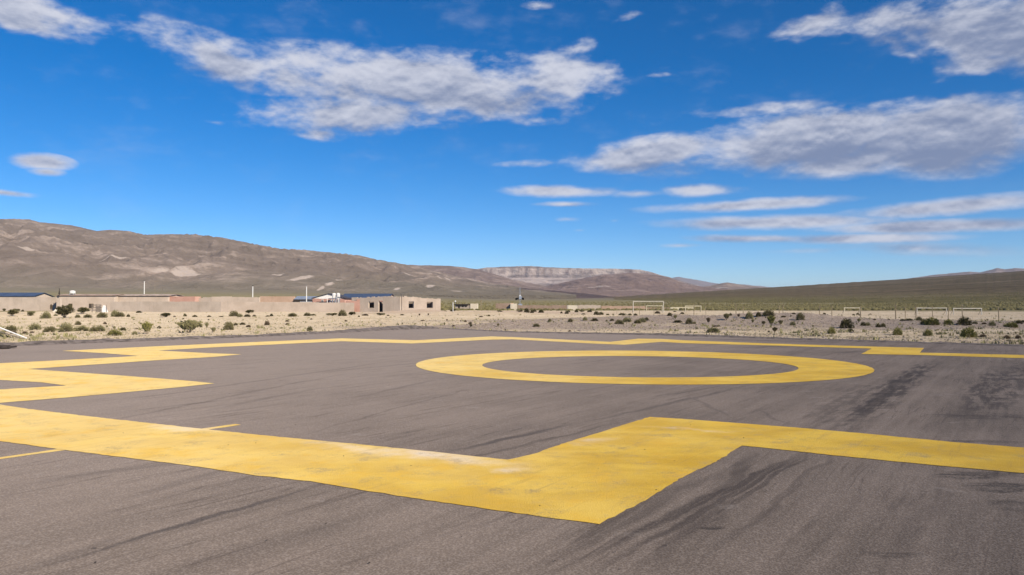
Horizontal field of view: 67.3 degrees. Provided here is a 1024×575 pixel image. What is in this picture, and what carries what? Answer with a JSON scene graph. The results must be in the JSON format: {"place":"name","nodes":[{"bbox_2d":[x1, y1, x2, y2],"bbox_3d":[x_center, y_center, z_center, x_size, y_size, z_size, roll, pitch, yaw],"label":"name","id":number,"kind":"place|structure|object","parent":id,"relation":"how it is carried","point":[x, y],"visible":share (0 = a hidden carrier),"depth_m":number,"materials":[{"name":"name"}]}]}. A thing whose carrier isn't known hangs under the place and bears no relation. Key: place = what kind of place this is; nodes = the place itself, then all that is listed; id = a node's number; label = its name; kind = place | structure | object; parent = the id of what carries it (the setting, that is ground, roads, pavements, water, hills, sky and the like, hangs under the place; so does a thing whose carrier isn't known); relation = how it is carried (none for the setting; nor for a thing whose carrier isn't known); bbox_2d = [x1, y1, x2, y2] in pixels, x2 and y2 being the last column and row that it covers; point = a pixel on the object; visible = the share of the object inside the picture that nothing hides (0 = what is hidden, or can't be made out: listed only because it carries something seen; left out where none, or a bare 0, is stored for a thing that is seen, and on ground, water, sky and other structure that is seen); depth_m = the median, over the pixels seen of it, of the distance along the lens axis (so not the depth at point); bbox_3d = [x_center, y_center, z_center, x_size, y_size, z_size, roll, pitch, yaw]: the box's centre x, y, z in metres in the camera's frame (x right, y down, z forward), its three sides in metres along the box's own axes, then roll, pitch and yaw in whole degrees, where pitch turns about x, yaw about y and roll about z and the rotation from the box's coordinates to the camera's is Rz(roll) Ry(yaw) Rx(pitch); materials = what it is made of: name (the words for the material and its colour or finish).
{"place":"outdoors","nodes":[
{"label":"outdoors","id":0,"kind":"place"},
{"bbox_2d":[0,345,16,348],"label":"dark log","id":1,"kind":"object","parent":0,"point":[5,346],"visible":1,"depth_m":26.67,"materials":[{"name":"grey"}]},
{"bbox_2d":[0,219,575,298],"bbox_3d":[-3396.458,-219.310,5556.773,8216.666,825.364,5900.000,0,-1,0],"label":"mountain range","id":2,"kind":"structure","parent":0,"point":[34,254],"depth_m":3738.65,"materials":[{"name":"brown soil"}]},
{"bbox_2d":[409,265,545,288],"bbox_3d":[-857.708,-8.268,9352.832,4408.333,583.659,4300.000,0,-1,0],"label":"mountain range","id":3,"kind":"structure","parent":0,"point":[474,274],"depth_m":9108.94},
{"bbox_2d":[0,329,1023,574],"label":"pavement","id":4,"kind":"structure","parent":0,"point":[430,451],"depth_m":7.62,"materials":[{"name":"grey asphalt"}]},
{"bbox_2d":[0,325,438,345],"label":"pavement edge","id":5,"kind":"object","parent":4,"relation":"on","point":[108,340],"visible":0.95,"depth_m":34.88,"materials":[{"name":"concrete"}]},
{"bbox_2d":[443,328,1023,345],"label":"pavement edge","id":6,"kind":"object","parent":4,"relation":"on","point":[704,335],"visible":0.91,"depth_m":35.90,"materials":[{"name":"concrete"}]},
{"bbox_2d":[0,287,1023,343],"bbox_3d":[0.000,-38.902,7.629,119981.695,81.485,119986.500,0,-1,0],"label":"ground","id":7,"kind":"structure","parent":0,"point":[701,315],"depth_m":75.35,"materials":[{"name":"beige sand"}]},
{"bbox_2d":[4,325,17,331],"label":"shrub","id":8,"kind":"object","parent":7,"relation":"on","point":[11,328],"visible":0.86,"depth_m":46.96,"materials":[{"name":"green plant"}]},
{"bbox_2d":[7,309,18,315],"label":"shrub","id":9,"kind":"object","parent":7,"relation":"on","point":[11,312],"visible":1,"depth_m":104.49,"materials":[{"name":"green plant"}]},
{"bbox_2d":[0,327,27,338],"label":"metal pipe","id":10,"kind":"object","parent":7,"relation":"on","point":[13,333],"visible":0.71,"depth_m":35.54,"materials":[{"name":"white metal"}]},
{"bbox_2d":[0,293,54,296],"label":"house","id":11,"kind":"structure","parent":7,"relation":"on","point":[24,295],"depth_m":213.89,"materials":[{"name":"blue metal"}]},
{"bbox_2d":[0,297,55,310],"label":"boundary wall","id":12,"kind":"structure","parent":7,"relation":"on","point":[30,303],"depth_m":200.65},
{"bbox_2d":[27,311,35,315],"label":"shrub","id":13,"kind":"object","parent":7,"relation":"on","point":[30,313],"visible":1,"depth_m":105.69,"materials":[{"name":"green plant"}]},
{"bbox_2d":[28,323,42,329],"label":"shrub","id":14,"kind":"object","parent":7,"relation":"on","point":[34,326],"visible":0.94,"depth_m":48.09,"materials":[{"name":"green plant"}]},
{"bbox_2d":[39,311,50,318],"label":"shrub","id":15,"kind":"object","parent":7,"relation":"on","point":[44,315],"visible":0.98,"depth_m":91.53,"materials":[{"name":"green plant"}]},
{"bbox_2d":[42,326,54,331],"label":"shrub","id":16,"kind":"object","parent":7,"relation":"on","point":[52,329],"visible":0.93,"depth_m":43.17,"materials":[{"name":"green plant"}]},
{"bbox_2d":[53,298,61,311],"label":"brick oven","id":17,"kind":"object","parent":7,"relation":"on","point":[59,301],"visible":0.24,"depth_m":177.63,"materials":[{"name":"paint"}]},
{"bbox_2d":[55,305,74,317],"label":"shrub","id":18,"kind":"object","parent":7,"relation":"on","point":[63,311],"visible":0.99,"depth_m":93.57,"materials":[{"name":"green plant"}]},
{"bbox_2d":[59,322,75,331],"bbox_3d":[-25.070,2.224,43.248,0.924,0.622,0.907,0,-1,-5],"label":"shrub","id":19,"kind":"object","parent":7,"relation":"on","point":[67,327],"visible":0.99,"depth_m":43.18,"materials":[{"name":"green plant"}]},
{"bbox_2d":[74,325,89,330],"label":"shrub","id":20,"kind":"object","parent":7,"relation":"on","point":[81,328],"visible":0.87,"depth_m":43.66,"materials":[{"name":"green plant"}]},
{"bbox_2d":[77,307,89,313],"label":"shrub","id":21,"kind":"object","parent":7,"relation":"on","point":[82,309],"visible":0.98,"depth_m":110.92,"materials":[{"name":"green plant"}]},
{"bbox_2d":[54,294,125,310],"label":"house","id":22,"kind":"structure","parent":7,"relation":"on","point":[76,301],"depth_m":196.97,"materials":[{"name":"beige"}]},
{"bbox_2d":[89,326,97,331],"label":"shrub","id":23,"kind":"object","parent":7,"relation":"on","point":[92,329],"visible":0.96,"depth_m":43.19,"materials":[{"name":"green plant"}]},
{"bbox_2d":[91,304,101,311],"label":"timber frame","id":24,"kind":"object","parent":7,"relation":"on","point":[97,308],"visible":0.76,"depth_m":175.95,"materials":[{"name":"brown wood"}]},
{"bbox_2d":[94,325,105,330],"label":"shrub","id":25,"kind":"object","parent":7,"relation":"on","point":[100,328],"visible":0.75,"depth_m":43.71,"materials":[{"name":"green plant"}]},
{"bbox_2d":[96,312,107,317],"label":"shrub","id":26,"kind":"object","parent":7,"relation":"on","point":[102,315],"visible":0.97,"depth_m":92.61,"materials":[{"name":"green plant"}]},
{"bbox_2d":[101,305,107,311],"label":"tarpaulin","id":27,"kind":"object","parent":7,"relation":"on","point":[104,308],"visible":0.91,"depth_m":175.68,"materials":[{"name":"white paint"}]},
{"bbox_2d":[106,330,124,335],"bbox_3d":[-20.338,2.306,39.293,0.855,0.382,0.831,0,-1,7],"label":"shrub","id":28,"kind":"object","parent":7,"relation":"on","point":[115,332],"visible":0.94,"depth_m":39.24,"materials":[{"name":"green plant"}]},
{"bbox_2d":[111,309,119,316],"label":"shrub","id":29,"kind":"object","parent":7,"relation":"on","point":[114,312],"visible":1,"depth_m":105.67,"materials":[{"name":"green plant"}]},
{"bbox_2d":[115,312,124,316],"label":"shrub","id":30,"kind":"object","parent":7,"relation":"on","point":[121,314],"visible":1,"depth_m":105.74,"materials":[{"name":"green plant"}]},
{"bbox_2d":[141,321,153,333],"bbox_3d":[-19.819,2.199,41.748,0.645,0.791,0.616,-1,-2,38],"label":"shrub","id":31,"kind":"object","parent":7,"relation":"on","point":[146,326],"visible":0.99,"depth_m":41.66,"materials":[{"name":"green plant"}]},
{"bbox_2d":[118,294,181,301],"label":"house","id":32,"kind":"structure","parent":7,"relation":"on","point":[144,297],"depth_m":198.99,"materials":[{"name":"beige paint"}]},
{"bbox_2d":[160,313,170,316],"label":"shrub","id":33,"kind":"object","parent":7,"relation":"on","point":[165,314],"visible":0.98,"depth_m":105.49,"materials":[{"name":"green plant"}]},
{"bbox_2d":[170,296,200,301],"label":"brick building","id":34,"kind":"structure","parent":7,"relation":"on","point":[183,299],"depth_m":199.99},
{"bbox_2d":[175,319,201,332],"bbox_3d":[-17.990,2.164,42.763,1.323,0.826,1.336,0,-1,-11],"label":"shrub","id":35,"kind":"object","parent":7,"relation":"on","point":[189,325],"visible":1,"depth_m":42.54,"materials":[{"name":"green plant"}]},
{"bbox_2d":[223,321,233,329],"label":"shrub","id":36,"kind":"object","parent":7,"relation":"on","point":[228,326],"visible":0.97,"depth_m":47.51,"materials":[{"name":"green plant"}]},
{"bbox_2d":[199,296,259,301],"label":"adobe building","id":37,"kind":"structure","parent":7,"relation":"on","point":[230,299],"depth_m":200.60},
{"bbox_2d":[110,301,353,311],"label":"boundary wall","id":38,"kind":"structure","parent":7,"relation":"on","point":[185,306],"depth_m":184.45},
{"bbox_2d":[229,311,237,315],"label":"shrub","id":39,"kind":"object","parent":7,"relation":"on","point":[233,313],"visible":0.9,"depth_m":109.53,"materials":[{"name":"green plant"}]},
{"bbox_2d":[260,296,294,301],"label":"brick building","id":40,"kind":"structure","parent":7,"relation":"on","point":[276,298],"depth_m":201.97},
{"bbox_2d":[293,296,316,301],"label":"house","id":41,"kind":"structure","parent":7,"relation":"on","point":[300,299],"depth_m":200.98,"materials":[{"name":"white paint"}]},
{"bbox_2d":[311,293,351,302],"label":"house","id":42,"kind":"structure","parent":7,"relation":"on","point":[325,298],"depth_m":195.98,"materials":[{"name":"white brick"}]},
{"bbox_2d":[338,309,346,315],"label":"shrub","id":43,"kind":"object","parent":7,"relation":"on","point":[342,312],"visible":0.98,"depth_m":103.21,"materials":[{"name":"green plant"}]},
{"bbox_2d":[346,299,359,311],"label":"boundary wall","id":44,"kind":"structure","parent":7,"relation":"on","point":[357,305],"depth_m":188.23,"materials":[{"name":"pink brick"}]},
{"bbox_2d":[341,294,394,301],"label":"house","id":45,"kind":"structure","parent":7,"relation":"on","point":[363,295],"depth_m":207.09,"materials":[{"name":"blue metal"}]},
{"bbox_2d":[352,296,440,311],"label":"ruined house","id":46,"kind":"structure","parent":7,"relation":"on","point":[375,304],"depth_m":187.13,"materials":[{"name":"beige paint"}]},
{"bbox_2d":[454,304,477,309],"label":"hut","id":47,"kind":"object","parent":7,"relation":"on","point":[468,306],"visible":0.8,"depth_m":261.03,"materials":[{"name":"paint"}]},
{"bbox_2d":[496,303,513,308],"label":"ruined wall","id":48,"kind":"structure","parent":7,"relation":"on","point":[502,305],"depth_m":248.88,"materials":[{"name":"beige brick"}]},
{"bbox_2d":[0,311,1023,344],"bbox_3d":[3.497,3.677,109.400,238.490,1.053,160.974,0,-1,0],"label":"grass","id":49,"kind":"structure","parent":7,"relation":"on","point":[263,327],"depth_m":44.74,"materials":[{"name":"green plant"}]},
{"bbox_2d":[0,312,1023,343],"bbox_3d":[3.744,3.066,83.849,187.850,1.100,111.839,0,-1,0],"label":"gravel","id":50,"kind":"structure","parent":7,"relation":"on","point":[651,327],"depth_m":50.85,"materials":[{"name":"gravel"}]},
{"bbox_2d":[510,304,516,309],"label":"ruined wall","id":51,"kind":"structure","parent":7,"relation":"on","point":[513,306],"depth_m":246.93,"materials":[{"name":"paint"}]},
{"bbox_2d":[515,291,523,304],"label":"antenna mast","id":52,"kind":"object","parent":7,"relation":"on","point":[519,298],"visible":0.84,"depth_m":319.66,"materials":[{"name":"metal"}]},
{"bbox_2d":[517,305,566,309],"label":"ruined wall","id":53,"kind":"structure","parent":7,"relation":"on","point":[529,307],"depth_m":258.37,"materials":[{"name":"beige brick"}]},
{"bbox_2d":[567,305,577,309],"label":"ruined wall","id":54,"kind":"structure","parent":7,"relation":"on","point":[574,307],"depth_m":249.92,"materials":[{"name":"paint"}]},
{"bbox_2d":[578,305,600,309],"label":"ruined wall","id":55,"kind":"structure","parent":7,"relation":"on","point":[588,306],"depth_m":255.85,"materials":[{"name":"beige concrete"}]},
{"bbox_2d":[615,319,623,323],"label":"shrub","id":56,"kind":"object","parent":7,"relation":"on","point":[618,321],"visible":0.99,"depth_m":52.93,"materials":[{"name":"green plant"}]},
{"bbox_2d":[601,306,645,309],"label":"ruined wall","id":57,"kind":"structure","parent":7,"relation":"on","point":[619,307],"depth_m":260.21,"materials":[{"name":"beige brick"}]},
{"bbox_2d":[622,317,631,321],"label":"shrub","id":58,"kind":"object","parent":7,"relation":"on","point":[626,319],"visible":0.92,"depth_m":65.55,"materials":[{"name":"green plant"}]},
{"bbox_2d":[269,291,1023,310],"bbox_3d":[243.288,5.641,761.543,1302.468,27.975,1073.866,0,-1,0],"label":"scrubland","id":59,"kind":"structure","parent":7,"relation":"on","point":[869,306],"depth_m":444.35,"materials":[{"name":"green plant"}]},
{"bbox_2d":[632,301,663,312],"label":"goal","id":60,"kind":"object","parent":7,"relation":"on","point":[648,301],"visible":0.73,"depth_m":175.90,"materials":[{"name":"white paint"}]},
{"bbox_2d":[670,307,693,309],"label":"ruined wall","id":61,"kind":"structure","parent":7,"relation":"on","point":[680,307],"depth_m":254.91,"materials":[{"name":"beige paint"}]},
{"bbox_2d":[685,318,693,323],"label":"shrub","id":62,"kind":"object","parent":7,"relation":"on","point":[689,320],"visible":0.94,"depth_m":61.09,"materials":[{"name":"green plant"}]},
{"bbox_2d":[706,327,720,332],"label":"shrub","id":63,"kind":"object","parent":7,"relation":"on","point":[712,329],"visible":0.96,"depth_m":42.59,"materials":[{"name":"green plant"}]},
{"bbox_2d":[745,311,753,318],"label":"shrub","id":64,"kind":"object","parent":7,"relation":"on","point":[748,315],"visible":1,"depth_m":63.27,"materials":[{"name":"green plant"}]},
{"bbox_2d":[762,309,775,315],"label":"shrub","id":65,"kind":"object","parent":7,"relation":"on","point":[770,312],"visible":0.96,"depth_m":64.03,"materials":[{"name":"green plant"}]},
{"bbox_2d":[767,315,775,325],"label":"shrub","id":66,"kind":"object","parent":7,"relation":"on","point":[771,319],"visible":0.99,"depth_m":54.20,"materials":[{"name":"green plant"}]},
{"bbox_2d":[796,313,804,319],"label":"shrub","id":67,"kind":"object","parent":7,"relation":"on","point":[800,316],"visible":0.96,"depth_m":61.10,"materials":[{"name":"green plant"}]},
{"bbox_2d":[624,304,1011,319],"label":"wire fence","id":68,"kind":"object","parent":7,"relation":"on","point":[860,310],"visible":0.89,"depth_m":80.02,"materials":[{"name":"grey metal"}]},
{"bbox_2d":[827,326,836,333],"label":"shrub","id":69,"kind":"object","parent":7,"relation":"on","point":[831,330],"visible":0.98,"depth_m":41.20,"materials":[{"name":"green plant"}]},
{"bbox_2d":[839,318,854,328],"bbox_3d":[22.014,2.321,50.536,1.005,0.795,1.009,-1,-1,23],"label":"shrub","id":70,"kind":"object","parent":7,"relation":"on","point":[846,323],"visible":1,"depth_m":50.37,"materials":[{"name":"green plant"}]},
{"bbox_2d":[892,326,902,334],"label":"shrub","id":71,"kind":"object","parent":7,"relation":"on","point":[896,330],"visible":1,"depth_m":40.21,"materials":[{"name":"green plant"}]},
{"bbox_2d":[923,329,933,335],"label":"shrub","id":72,"kind":"object","parent":7,"relation":"on","point":[928,332],"visible":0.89,"depth_m":39.27,"materials":[{"name":"green plant"}]},
{"bbox_2d":[923,317,939,324],"bbox_3d":[28.322,2.248,51.770,1.053,0.621,0.972,-1,-2,45],"label":"shrub","id":73,"kind":"object","parent":7,"relation":"on","point":[933,321],"visible":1,"depth_m":51.60,"materials":[{"name":"green plant"}]},
{"bbox_2d":[944,318,952,324],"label":"shrub","id":74,"kind":"object","parent":7,"relation":"on","point":[947,321],"visible":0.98,"depth_m":51.69,"materials":[{"name":"green plant"}]},
{"bbox_2d":[955,317,972,325],"bbox_3d":[30.097,2.195,51.178,0.974,0.706,0.938,-1,-1,21],"label":"shrub","id":75,"kind":"object","parent":7,"relation":"on","point":[964,321],"visible":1,"depth_m":51.01,"materials":[{"name":"green plant"}]},
{"bbox_2d":[950,308,981,314],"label":"goal","id":76,"kind":"object","parent":7,"relation":"on","point":[967,308],"visible":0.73,"depth_m":120.89,"materials":[{"name":"white paint"}]},
{"bbox_2d":[960,326,976,337],"bbox_3d":[22.520,2.198,37.939,0.772,0.621,0.768,-1,-2,36],"label":"shrub","id":77,"kind":"object","parent":7,"relation":"on","point":[969,332],"visible":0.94,"depth_m":37.86,"materials":[{"name":"green plant"}]},
{"bbox_2d":[1003,321,1017,327],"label":"shrub","id":78,"kind":"object","parent":7,"relation":"on","point":[1013,324],"visible":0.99,"depth_m":49.81,"materials":[{"name":"green plant"}]},
{"bbox_2d":[0,0,1023,286],"label":"sky","id":79,"kind":"structure","parent":0,"point":[767,143],"materials":[{"name":"blue"}]},
{"bbox_2d":[519,288,610,297],"bbox_3d":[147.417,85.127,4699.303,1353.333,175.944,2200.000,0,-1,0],"label":"hill","id":80,"kind":"structure","parent":0,"point":[581,295],"depth_m":4688.85,"materials":[{"name":"brown soil"}]},
{"bbox_2d":[478,266,697,285],"bbox_3d":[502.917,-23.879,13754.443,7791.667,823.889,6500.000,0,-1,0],"label":"mesa","id":81,"kind":"structure","parent":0,"point":[543,276],"depth_m":14505.05,"materials":[{"name":"stone"}]},
{"bbox_2d":[538,272,729,296],"bbox_3d":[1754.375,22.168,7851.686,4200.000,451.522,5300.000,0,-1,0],"label":"hill","id":82,"kind":"structure","parent":0,"point":[622,284],"depth_m":6750.56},
{"bbox_2d":[673,277,768,287],"bbox_3d":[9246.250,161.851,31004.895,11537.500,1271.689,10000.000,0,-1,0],"label":"mountains","id":83,"kind":"structure","parent":0,"point":[698,282],"depth_m":31201.88,"materials":[{"name":"brown stone"}]},
{"bbox_2d":[704,282,766,289],"bbox_3d":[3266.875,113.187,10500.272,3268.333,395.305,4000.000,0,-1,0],"label":"hill","id":84,"kind":"structure","parent":0,"point":[731,286],"depth_m":10416.72,"materials":[{"name":"grey stone"}]},
{"bbox_2d":[606,271,1023,302],"bbox_3d":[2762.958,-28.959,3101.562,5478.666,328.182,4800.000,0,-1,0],"label":"slope","id":85,"kind":"structure","parent":0,"point":[992,284],"depth_m":1721.64,"materials":[{"name":"green plant"}]},
{"bbox_2d":[908,268,1023,278],"bbox_3d":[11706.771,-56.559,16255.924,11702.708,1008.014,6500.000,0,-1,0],"label":"mountains","id":86,"kind":"structure","parent":0,"point":[996,270],"depth_m":16655.05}
]}

